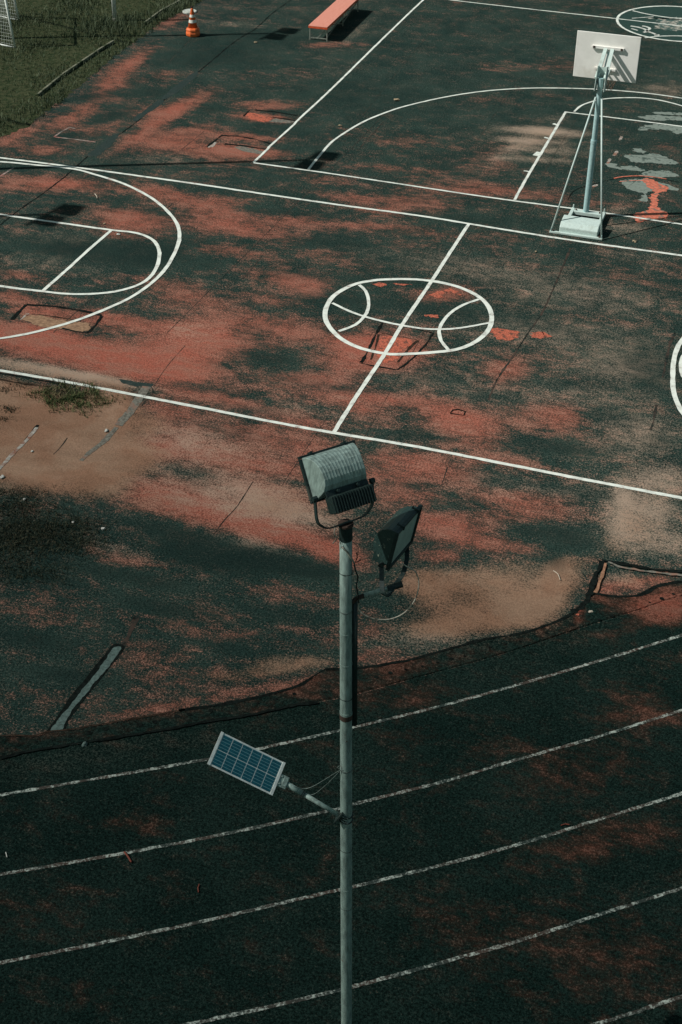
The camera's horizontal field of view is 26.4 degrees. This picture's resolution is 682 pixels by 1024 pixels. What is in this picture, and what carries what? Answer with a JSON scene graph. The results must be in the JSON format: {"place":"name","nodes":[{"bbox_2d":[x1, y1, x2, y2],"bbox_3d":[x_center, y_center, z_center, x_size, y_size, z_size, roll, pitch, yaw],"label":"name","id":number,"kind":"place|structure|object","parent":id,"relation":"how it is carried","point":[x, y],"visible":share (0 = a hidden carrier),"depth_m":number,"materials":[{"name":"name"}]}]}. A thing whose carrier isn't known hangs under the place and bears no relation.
{"place":"outdoors","nodes":[
{"label":"outdoors","id":0,"kind":"place"},
{"bbox_2d":[0,0,681,754],"bbox_3d":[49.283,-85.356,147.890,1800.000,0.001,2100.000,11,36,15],"label":"ground","id":1,"kind":"structure","parent":0,"point":[242,602],"depth_m":30.04,"materials":[{"name":"asphalt"}]},
{"bbox_2d":[0,377,28,421],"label":"dry weeds","id":2,"kind":"object","parent":1,"relation":"on","point":[3,388],"visible":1,"depth_m":28.30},
{"bbox_2d":[10,304,26,319],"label":"crack","id":3,"kind":"object","parent":1,"relation":"on","point":[15,315],"visible":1,"depth_m":31.04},
{"bbox_2d":[0,427,37,468],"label":"repair strip","id":4,"kind":"object","parent":1,"relation":"on","point":[7,459],"visible":1,"depth_m":26.69,"materials":[{"name":"concrete"}]},
{"bbox_2d":[0,379,50,386],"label":"crack","id":5,"kind":"object","parent":1,"relation":"on","point":[22,383],"visible":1,"depth_m":28.61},
{"bbox_2d":[0,372,75,386],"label":"crack","id":6,"kind":"object","parent":1,"relation":"on","point":[34,379],"visible":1,"depth_m":28.74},
{"bbox_2d":[22,315,89,331],"bbox_3d":[-6.010,-3.983,30.689,1.629,0.001,0.518,11,36,15],"label":"mud patch","id":7,"kind":"object","parent":1,"relation":"on","point":[41,320],"visible":1,"depth_m":30.70,"materials":[{"name":"soil"}]},
{"bbox_2d":[37,314,80,320],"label":"crack","id":8,"kind":"object","parent":1,"relation":"on","point":[57,317],"visible":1,"depth_m":30.93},
{"bbox_2d":[27,304,101,315],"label":"crack","id":9,"kind":"object","parent":1,"relation":"on","point":[62,307],"visible":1,"depth_m":31.29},
{"bbox_2d":[0,483,141,594],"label":"weeds","id":10,"kind":"object","parent":1,"relation":"on","point":[40,535],"visible":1,"depth_m":24.43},
{"bbox_2d":[19,378,125,417],"bbox_3d":[-5.179,-2.237,28.129,1.771,0.101,1.372,26,42,31],"label":"grass tuft","id":11,"kind":"object","parent":1,"relation":"on","point":[69,396],"visible":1,"depth_m":28.15,"materials":[{"name":"plant"}]},
{"bbox_2d":[56,137,93,141],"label":"faded line","id":12,"kind":"object","parent":1,"relation":"on","point":[75,139],"visible":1,"depth_m":39.41,"materials":[{"name":"paint"}]},
{"bbox_2d":[62,328,87,332],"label":"crack","id":13,"kind":"object","parent":1,"relation":"on","point":[73,330],"visible":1,"depth_m":30.43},
{"bbox_2d":[41,230,111,290],"bbox_3d":[-6.019,-5.783,33.249,0.107,0.001,3.406,11,36,15],"label":"court line","id":14,"kind":"object","parent":1,"relation":"on","point":[74,262],"visible":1,"depth_m":33.16,"materials":[{"name":"paint"}]},
{"bbox_2d":[0,214,160,294],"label":"court line","id":15,"kind":"object","parent":1,"relation":"on","point":[158,259],"visible":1,"depth_m":33.14,"materials":[{"name":"paint"}]},
{"bbox_2d":[47,644,123,732],"bbox_3d":[-3.742,2.590,21.344,0.284,0.001,2.155,11,36,15],"label":"drain channel","id":16,"kind":"object","parent":1,"relation":"on","point":[77,691],"visible":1,"depth_m":21.37,"materials":[{"name":"concrete"}]},
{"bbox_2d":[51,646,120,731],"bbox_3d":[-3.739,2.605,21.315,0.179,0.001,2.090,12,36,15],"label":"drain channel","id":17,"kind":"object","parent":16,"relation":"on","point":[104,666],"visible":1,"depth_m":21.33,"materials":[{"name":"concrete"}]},
{"bbox_2d":[0,161,180,338],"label":"court line","id":18,"kind":"object","parent":1,"relation":"on","point":[178,242],"visible":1,"depth_m":33.47,"materials":[{"name":"paint"}]},
{"bbox_2d":[0,709,184,736],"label":"crack","id":19,"kind":"object","parent":1,"relation":"on","point":[90,725],"visible":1,"depth_m":20.67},
{"bbox_2d":[87,316,102,332],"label":"crack","id":20,"kind":"object","parent":1,"relation":"on","point":[97,321],"visible":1,"depth_m":30.66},
{"bbox_2d":[80,427,117,460],"bbox_3d":[-4.444,-1.257,26.824,0.155,0.001,1.264,15,37,19],"label":"repair strip","id":21,"kind":"object","parent":1,"relation":"on","point":[106,438],"visible":1,"depth_m":26.86,"materials":[{"name":"concrete"}]},
{"bbox_2d":[0,0,202,136],"bbox_3d":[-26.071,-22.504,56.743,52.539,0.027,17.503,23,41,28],"label":"verge","id":22,"kind":"structure","parent":1,"relation":"on","point":[59,56],"depth_m":45.75,"materials":[{"name":"plant"}]},
{"bbox_2d":[0,0,19,47],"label":"football goal","id":23,"kind":"object","parent":22,"relation":"on","point":[9,20],"visible":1,"depth_m":45.62,"materials":[{"name":"white metal"}]},
{"bbox_2d":[37,74,62,96],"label":"kerb","id":24,"kind":"object","parent":22,"relation":"on","point":[43,90],"depth_m":42.72,"materials":[{"name":"concrete"}]},
{"bbox_2d":[62,51,97,75],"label":"kerb","id":25,"kind":"object","parent":22,"relation":"on","point":[85,59],"depth_m":44.47,"materials":[{"name":"concrete"}]},
{"bbox_2d":[96,40,113,52],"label":"kerb","id":26,"kind":"object","parent":22,"relation":"on","point":[105,46],"depth_m":45.81,"materials":[{"name":"concrete"}]},
{"bbox_2d":[111,0,116,20],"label":"goal post","id":27,"kind":"object","parent":22,"relation":"on","point":[114,11],"visible":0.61,"depth_m":48.00,"materials":[{"name":"white metal"}]},
{"bbox_2d":[143,11,159,24],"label":"kerb","id":28,"kind":"object","parent":22,"relation":"on","point":[153,16],"depth_m":48.30,"materials":[{"name":"concrete"}]},
{"bbox_2d":[159,0,179,12],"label":"curb","id":29,"kind":"structure","parent":22,"relation":"on","point":[169,6],"depth_m":49.43,"materials":[{"name":"concrete"}]},
{"bbox_2d":[87,134,118,155],"bbox_3d":[-6.328,-9.879,39.101,0.370,0.001,1.761,11,36,15],"label":"repair strip","id":30,"kind":"object","parent":1,"relation":"on","point":[102,147],"visible":1,"depth_m":39.01,"materials":[{"name":"concrete"}]},
{"bbox_2d":[121,615,139,653],"bbox_3d":[-3.282,1.880,22.370,0.133,0.001,0.927,8,36,10],"label":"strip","id":31,"kind":"object","parent":1,"relation":"on","point":[135,620],"visible":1,"depth_m":22.48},
{"bbox_2d":[115,386,150,425],"bbox_3d":[-3.992,-2.047,27.960,0.206,0.001,1.527,9,36,11],"label":"repair strip","id":32,"kind":"object","parent":1,"relation":"on","point":[131,410],"visible":1,"depth_m":27.91,"materials":[{"name":"concrete"}]},
{"bbox_2d":[119,379,152,386],"bbox_3d":[-4.069,-2.530,28.649,0.750,0.001,0.199,9,36,12],"label":"repair strip","id":33,"kind":"object","parent":1,"relation":"on","point":[132,383],"visible":1,"depth_m":28.66,"materials":[{"name":"concrete"}]},
{"bbox_2d":[0,0,290,224],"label":"crack","id":34,"kind":"object","parent":1,"relation":"on","point":[135,122],"visible":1,"depth_m":39.94,"materials":[{"name":"asphalt"}]},
{"bbox_2d":[133,100,163,120],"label":"repair strip","id":35,"kind":"object","parent":1,"relation":"on","point":[148,109],"visible":1,"depth_m":41.38,"materials":[{"name":"concrete"}]},
{"bbox_2d":[161,71,197,98],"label":"repair strip","id":36,"kind":"object","parent":1,"relation":"on","point":[178,87],"visible":1,"depth_m":43.08,"materials":[{"name":"concrete"}]},
{"bbox_2d":[182,9,196,13],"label":"manhole cover","id":37,"kind":"object","parent":1,"relation":"on","point":[186,11],"visible":0.73,"depth_m":49.11,"materials":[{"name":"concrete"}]},
{"bbox_2d":[186,6,199,36],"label":"traffic cone","id":38,"kind":"object","parent":1,"relation":"on","point":[192,29],"visible":1,"depth_m":46.80,"materials":[{"name":"orange plastic"}]},
{"bbox_2d":[214,482,252,533],"bbox_3d":[-1.839,-0.083,25.198,0.058,0.001,1.723,12,37,16],"label":"crack","id":39,"kind":"object","parent":1,"relation":"on","point":[233,510],"visible":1,"depth_m":25.12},
{"bbox_2d":[225,143,265,149],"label":"crack","id":40,"kind":"object","parent":1,"relation":"on","point":[244,146],"visible":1,"depth_m":39.14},
{"bbox_2d":[220,135,270,143],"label":"crack","id":41,"kind":"object","parent":1,"relation":"on","point":[246,137],"visible":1,"depth_m":39.66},
{"bbox_2d":[234,146,262,153],"bbox_3d":[-2.447,-9.695,38.910,0.922,0.001,0.319,18,38,23],"label":"repair strip","id":42,"kind":"object","parent":1,"relation":"on","point":[247,149],"visible":1,"depth_m":38.94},
{"bbox_2d":[242,256,261,278],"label":"crack","id":43,"kind":"object","parent":1,"relation":"on","point":[252,268],"visible":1,"depth_m":32.97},
{"bbox_2d":[246,112,271,121],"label":"worn patch","id":44,"kind":"object","parent":1,"relation":"on","point":[256,117],"visible":1,"depth_m":40.95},
{"bbox_2d":[167,119,379,332],"bbox_3d":[-1.203,-7.505,35.807,0.046,0.001,14.024,12,37,16],"label":"crack","id":45,"kind":"object","parent":1,"relation":"on","point":[265,234],"visible":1,"depth_m":34.37,"materials":[{"name":"asphalt"}]},
{"bbox_2d":[255,109,297,115],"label":"crack","id":46,"kind":"object","parent":1,"relation":"on","point":[276,112],"visible":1,"depth_m":41.35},
{"bbox_2d":[269,118,293,122],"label":"repair strip","id":47,"kind":"object","parent":1,"relation":"on","point":[280,120],"visible":1,"depth_m":40.72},
{"bbox_2d":[281,410,331,485],"bbox_3d":[-0.615,-1.214,26.835,0.017,0.001,2.801,11,36,15],"label":"crack","id":48,"kind":"object","parent":1,"relation":"on","point":[306,448],"visible":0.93,"depth_m":26.76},
{"bbox_2d":[308,0,358,40],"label":"bench","id":49,"kind":"object","parent":1,"relation":"on","point":[331,15],"visible":1,"depth_m":47.54,"materials":[{"name":"wood"}]},
{"bbox_2d":[253,0,423,161],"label":"court line","id":50,"kind":"object","parent":1,"relation":"on","point":[321,98],"visible":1,"depth_m":43.00,"materials":[{"name":"paint"}]},
{"bbox_2d":[0,583,681,755],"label":"kerb","id":51,"kind":"structure","parent":1,"relation":"on","point":[324,686],"depth_m":21.59,"materials":[{"name":"concrete"}]},
{"bbox_2d":[4,593,674,748],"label":"kerb holes","id":52,"kind":"object","parent":51,"relation":"on","point":[236,707],"visible":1,"depth_m":21.01,"materials":[{"name":"black"}]},
{"bbox_2d":[595,581,681,596],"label":"crack","id":53,"kind":"object","parent":51,"relation":"on","point":[649,590],"visible":1,"depth_m":23.32,"materials":[{"name":"asphalt"}]},
{"bbox_2d":[0,369,681,498],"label":"court line","id":54,"kind":"object","parent":1,"relation":"on","point":[394,442],"visible":1,"depth_m":27.10,"materials":[{"name":"paint"}]},
{"bbox_2d":[0,157,681,255],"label":"court line","id":55,"kind":"object","parent":1,"relation":"on","point":[350,206],"visible":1,"depth_m":35.88,"materials":[{"name":"paint"}]},
{"bbox_2d":[338,284,369,331],"bbox_3d":[0.388,-4.405,31.396,0.483,0.001,2.293,7,36,9],"label":"court line","id":56,"kind":"object","parent":1,"relation":"on","point":[367,308],"visible":1,"depth_m":31.31,"materials":[{"name":"paint"}]},
{"bbox_2d":[360,323,382,362],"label":"crack","id":57,"kind":"object","parent":1,"relation":"on","point":[371,343],"visible":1,"depth_m":30.14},
{"bbox_2d":[370,334,378,358],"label":"crack","id":58,"kind":"object","parent":1,"relation":"on","point":[377,339],"visible":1,"depth_m":30.11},
{"bbox_2d":[178,610,578,710],"bbox_3d":[0.726,2.226,21.908,6.557,0.001,0.292,-12,37,-17],"label":"crack","id":59,"kind":"object","parent":1,"relation":"on","point":[363,667],"visible":0.95,"depth_m":21.80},
{"bbox_2d":[361,363,396,369],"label":"crack","id":60,"kind":"object","parent":1,"relation":"on","point":[380,366],"visible":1,"depth_m":29.28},
{"bbox_2d":[374,282,386,286],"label":"paint patch","id":61,"kind":"object","parent":1,"relation":"on","point":[379,284],"visible":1,"depth_m":32.36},
{"bbox_2d":[376,336,411,362],"bbox_3d":[1.055,-3.342,29.904,0.776,0.001,1.168,11,36,15],"label":"worn patch","id":62,"kind":"object","parent":1,"relation":"on","point":[399,344],"visible":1,"depth_m":30.02,"materials":[{"name":"asphalt"}]},
{"bbox_2d":[332,224,469,432],"bbox_3d":[1.464,-4.227,31.164,0.120,0.001,10.109,11,36,15],"label":"court line","id":63,"kind":"object","parent":1,"relation":"on","point":[369,376],"visible":1,"depth_m":30.38,"materials":[{"name":"paint"}]},
{"bbox_2d":[397,340,418,361],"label":"crack","id":64,"kind":"object","parent":1,"relation":"on","point":[411,345],"visible":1,"depth_m":29.98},
{"bbox_2d":[323,278,493,355],"bbox_3d":[1.422,-4.221,31.154,3.701,0.001,3.680,11,36,15],"label":"court line","id":65,"kind":"object","parent":1,"relation":"on","point":[339,337],"visible":1,"depth_m":30.99,"materials":[{"name":"paint"}]},
{"bbox_2d":[331,302,489,329],"bbox_3d":[1.404,-4.108,30.990,3.490,0.001,0.698,9,36,11],"label":"court line","id":66,"kind":"object","parent":1,"relation":"on","point":[407,325],"visible":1,"depth_m":30.80,"materials":[{"name":"paint"}]},
{"bbox_2d":[397,332,433,369],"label":"crack","id":67,"kind":"object","parent":1,"relation":"on","point":[406,363],"visible":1,"depth_m":29.85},
{"bbox_2d":[360,224,485,443],"bbox_3d":[1.909,-4.075,30.967,0.015,0.001,10.621,11,36,14],"label":"crack","id":68,"kind":"object","parent":1,"relation":"on","point":[420,338],"visible":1,"depth_m":30.10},
{"bbox_2d":[424,314,438,317],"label":"paint patch","id":69,"kind":"object","parent":1,"relation":"on","point":[432,315],"visible":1,"depth_m":31.16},
{"bbox_2d":[429,288,460,297],"bbox_3d":[2.263,-4.825,32.042,0.734,0.001,0.434,-8,36,-12],"label":"paint patch","id":70,"kind":"object","parent":1,"relation":"on","point":[437,294],"visible":1,"depth_m":32.07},
{"bbox_2d":[437,299,479,349],"bbox_3d":[2.406,-4.046,30.921,0.536,0.001,2.493,11,36,15],"label":"court line","id":71,"kind":"object","parent":1,"relation":"on","point":[441,325],"visible":1,"depth_m":30.97,"materials":[{"name":"paint"}]},
{"bbox_2d":[254,162,681,224],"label":"court line","id":72,"kind":"object","parent":1,"relation":"on","point":[464,193],"visible":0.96,"depth_m":36.67,"materials":[{"name":"paint"}]},
{"bbox_2d":[473,83,515,146],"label":"crack","id":73,"kind":"object","parent":1,"relation":"on","point":[494,114],"visible":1,"depth_m":41.22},
{"bbox_2d":[308,87,681,168],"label":"court line","id":74,"kind":"object","parent":1,"relation":"on","point":[320,154],"visible":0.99,"depth_m":41.94,"materials":[{"name":"paint"}]},
{"bbox_2d":[490,328,519,339],"bbox_3d":[3.408,-3.731,30.502,0.671,0.001,0.520,11,36,15],"label":"worn patch","id":75,"kind":"object","parent":1,"relation":"on","point":[502,334],"visible":1,"depth_m":30.52,"materials":[{"name":"asphalt"}]},
{"bbox_2d":[488,248,570,399],"bbox_3d":[4.175,-4.171,31.146,0.205,0.001,7.443,12,37,16],"label":"crack","id":76,"kind":"object","parent":1,"relation":"on","point":[533,325],"visible":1,"depth_m":30.88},
{"bbox_2d":[513,112,566,199],"bbox_3d":[5.382,-9.639,38.962,0.097,0.001,6.745,11,36,14],"label":"court line","id":77,"kind":"object","parent":1,"relation":"on","point":[538,157],"visible":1,"depth_m":38.70,"materials":[{"name":"paint"}]},
{"bbox_2d":[531,332,551,338],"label":"worn patch","id":78,"kind":"object","parent":1,"relation":"on","point":[540,335],"visible":1,"depth_m":30.48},
{"bbox_2d":[537,115,578,185],"bbox_3d":[5.882,-9.828,39.253,0.042,0.001,5.484,11,36,15],"label":"crack","id":79,"kind":"object","parent":1,"relation":"on","point":[555,152],"visible":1,"depth_m":39.00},
{"bbox_2d":[453,0,679,25],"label":"court line","id":80,"kind":"object","parent":1,"relation":"on","point":[563,12],"visible":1,"depth_m":49.59,"materials":[{"name":"paint"}]},
{"bbox_2d":[569,560,604,613],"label":"crack","id":81,"kind":"object","parent":1,"relation":"on","point":[590,591],"visible":1,"depth_m":23.34,"materials":[{"name":"asphalt"}]},
{"bbox_2d":[549,30,640,239],"bbox_3d":[5.997,-9.051,34.530,1.500,4.145,2.923,11,36,15],"label":"basketball hoop","id":82,"kind":"object","parent":1,"relation":"on","point":[601,58],"visible":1,"depth_m":34.32,"materials":[{"name":"white metal"}]},
{"bbox_2d":[594,563,606,592],"bbox_3d":[4.228,1.069,23.617,0.071,0.001,0.846,13,37,16],"label":"kerb edge","id":83,"kind":"object","parent":1,"relation":"on","point":[600,579],"visible":1,"depth_m":23.62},
{"bbox_2d":[568,176,676,198],"bbox_3d":[7.051,-8.377,37.197,3.267,0.001,0.826,-12,37,-18],"label":"crack","id":84,"kind":"object","parent":1,"relation":"on","point":[615,178],"visible":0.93,"depth_m":37.48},
{"bbox_2d":[604,163,644,170],"bbox_3d":[7.458,-9.062,38.185,1.110,0.001,0.400,11,36,15],"label":"paint patch","id":85,"kind":"object","parent":1,"relation":"on","point":[613,165],"visible":1,"depth_m":38.17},
{"bbox_2d":[567,112,681,126],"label":"court line","id":86,"kind":"object","parent":1,"relation":"on","point":[626,119],"visible":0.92,"depth_m":41.11,"materials":[{"name":"paint"}]},
{"bbox_2d":[574,97,681,111],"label":"court line","id":87,"kind":"object","parent":1,"relation":"on","point":[577,108],"visible":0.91,"depth_m":42.38,"materials":[{"name":"paint"}]},
{"bbox_2d":[633,148,645,152],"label":"paint patch","id":88,"kind":"object","parent":1,"relation":"on","point":[638,150],"visible":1,"depth_m":39.18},
{"bbox_2d":[614,175,665,178],"bbox_3d":[7.735,-8.676,37.636,1.380,0.001,0.239,1,35,0],"label":"faded line","id":89,"kind":"object","parent":1,"relation":"on","point":[638,175],"visible":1,"depth_m":37.66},
{"bbox_2d":[602,559,681,571],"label":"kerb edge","id":90,"kind":"object","parent":1,"relation":"on","point":[639,566],"visible":1,"depth_m":23.88,"materials":[{"name":"concrete"}]},
{"bbox_2d":[608,561,681,575],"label":"kerb edge","id":91,"kind":"object","parent":1,"relation":"on","point":[651,571],"visible":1,"depth_m":23.78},
{"bbox_2d":[620,179,678,201],"bbox_3d":[7.701,-8.277,37.069,1.393,0.001,1.344,-24,42,-31],"label":"paint patch","id":92,"kind":"object","parent":1,"relation":"on","point":[639,186],"visible":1,"depth_m":37.10,"materials":[{"name":"paint"}]},
{"bbox_2d":[618,6,681,40],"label":"painted circle","id":93,"kind":"object","parent":1,"relation":"on","point":[665,12],"visible":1,"depth_m":48.95,"materials":[{"name":"teal paint"}]},
{"bbox_2d":[616,6,681,41],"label":"court line","id":94,"kind":"object","parent":93,"relation":"on","point":[617,20],"visible":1,"depth_m":48.71,"materials":[{"name":"paint"}]},
{"bbox_2d":[633,10,681,18],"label":"court line","id":95,"kind":"object","parent":93,"relation":"on","point":[655,15],"visible":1,"depth_m":49.41,"materials":[{"name":"paint"}]},
{"bbox_2d":[646,17,681,30],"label":"paint patch","id":96,"kind":"object","parent":93,"relation":"on","point":[672,22],"visible":1,"depth_m":48.69,"materials":[{"name":"paint"}]},
{"bbox_2d":[633,178,667,222],"bbox_3d":[7.828,-7.791,36.375,0.841,0.001,2.932,9,36,12],"label":"paint patch","id":97,"kind":"object","parent":1,"relation":"on","point":[654,211],"visible":1,"depth_m":36.03,"materials":[{"name":"paint"}]},
{"bbox_2d":[624,153,677,163],"bbox_3d":[8.265,-9.424,38.716,1.441,0.001,0.745,5,35,6],"label":"paint patch","id":98,"kind":"object","parent":1,"relation":"on","point":[654,158],"visible":1,"depth_m":38.66,"materials":[{"name":"paint"}]},
{"bbox_2d":[649,404,657,429],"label":"crack","id":99,"kind":"object","parent":1,"relation":"on","point":[655,412],"visible":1,"depth_m":27.90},
{"bbox_2d":[638,124,681,133],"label":"paint patch","id":100,"kind":"object","parent":1,"relation":"on","point":[676,129],"visible":1,"depth_m":40.60,"materials":[{"name":"paint"}]},
{"bbox_2d":[642,170,677,177],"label":"paint patch","id":101,"kind":"object","parent":1,"relation":"on","point":[661,173],"visible":1,"depth_m":37.81,"materials":[{"name":"paint"}]},
{"bbox_2d":[638,115,681,120],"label":"paint patch","id":102,"kind":"object","parent":1,"relation":"on","point":[658,117],"visible":1,"depth_m":41.27,"materials":[{"name":"paint"}]},
{"bbox_2d":[652,112,681,114],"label":"paint patch","id":103,"kind":"object","parent":1,"relation":"on","point":[669,113],"visible":1,"depth_m":41.56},
{"bbox_2d":[662,333,675,376],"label":"crack","id":104,"kind":"object","parent":1,"relation":"on","point":[667,353],"visible":1,"depth_m":29.89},
{"bbox_2d":[670,337,681,414],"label":"court line","id":105,"kind":"object","parent":1,"relation":"on","point":[672,375],"visible":1,"depth_m":29.13,"materials":[{"name":"paint"}]},
{"bbox_2d":[679,355,681,376],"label":"court line","id":106,"kind":"object","parent":1,"relation":"on","point":[680,365],"visible":1,"depth_m":29.45,"materials":[{"name":"paint"}]},
{"bbox_2d":[0,597,681,1023],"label":"running track","id":107,"kind":"structure","parent":0,"point":[612,965],"depth_m":18.72,"materials":[{"name":"asphalt"}]},
{"bbox_2d":[0,701,317,758],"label":"crack","id":108,"kind":"object","parent":107,"relation":"on","point":[170,728],"visible":1,"depth_m":20.62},
{"bbox_2d":[207,440,422,1023],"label":"floodlight pole","id":109,"kind":"object","parent":107,"relation":"on","point":[335,477],"visible":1,"depth_m":12.47,"materials":[{"name":"metal"}]},
{"bbox_2d":[0,792,681,964],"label":"lane line","id":110,"kind":"object","parent":107,"relation":"on","point":[334,890],"visible":0.99,"depth_m":18.28,"materials":[{"name":"paint"}]},
{"bbox_2d":[0,709,681,875],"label":"lane line","id":111,"kind":"object","parent":107,"relation":"on","point":[314,813],"visible":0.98,"depth_m":19.38,"materials":[{"name":"paint"}]},
{"bbox_2d":[0,634,681,795],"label":"lane line","id":112,"kind":"object","parent":107,"relation":"on","point":[338,730],"visible":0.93,"depth_m":20.79,"materials":[{"name":"paint"}]},
{"bbox_2d":[182,886,681,1023],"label":"lane line","id":113,"kind":"object","parent":107,"relation":"on","point":[357,985],"visible":0.99,"depth_m":17.39,"materials":[{"name":"paint"}]},
{"bbox_2d":[591,995,681,1023],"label":"lane line","id":114,"kind":"object","parent":107,"relation":"on","point":[655,1005],"visible":1,"depth_m":16.90,"materials":[{"name":"paint"}]}
]}

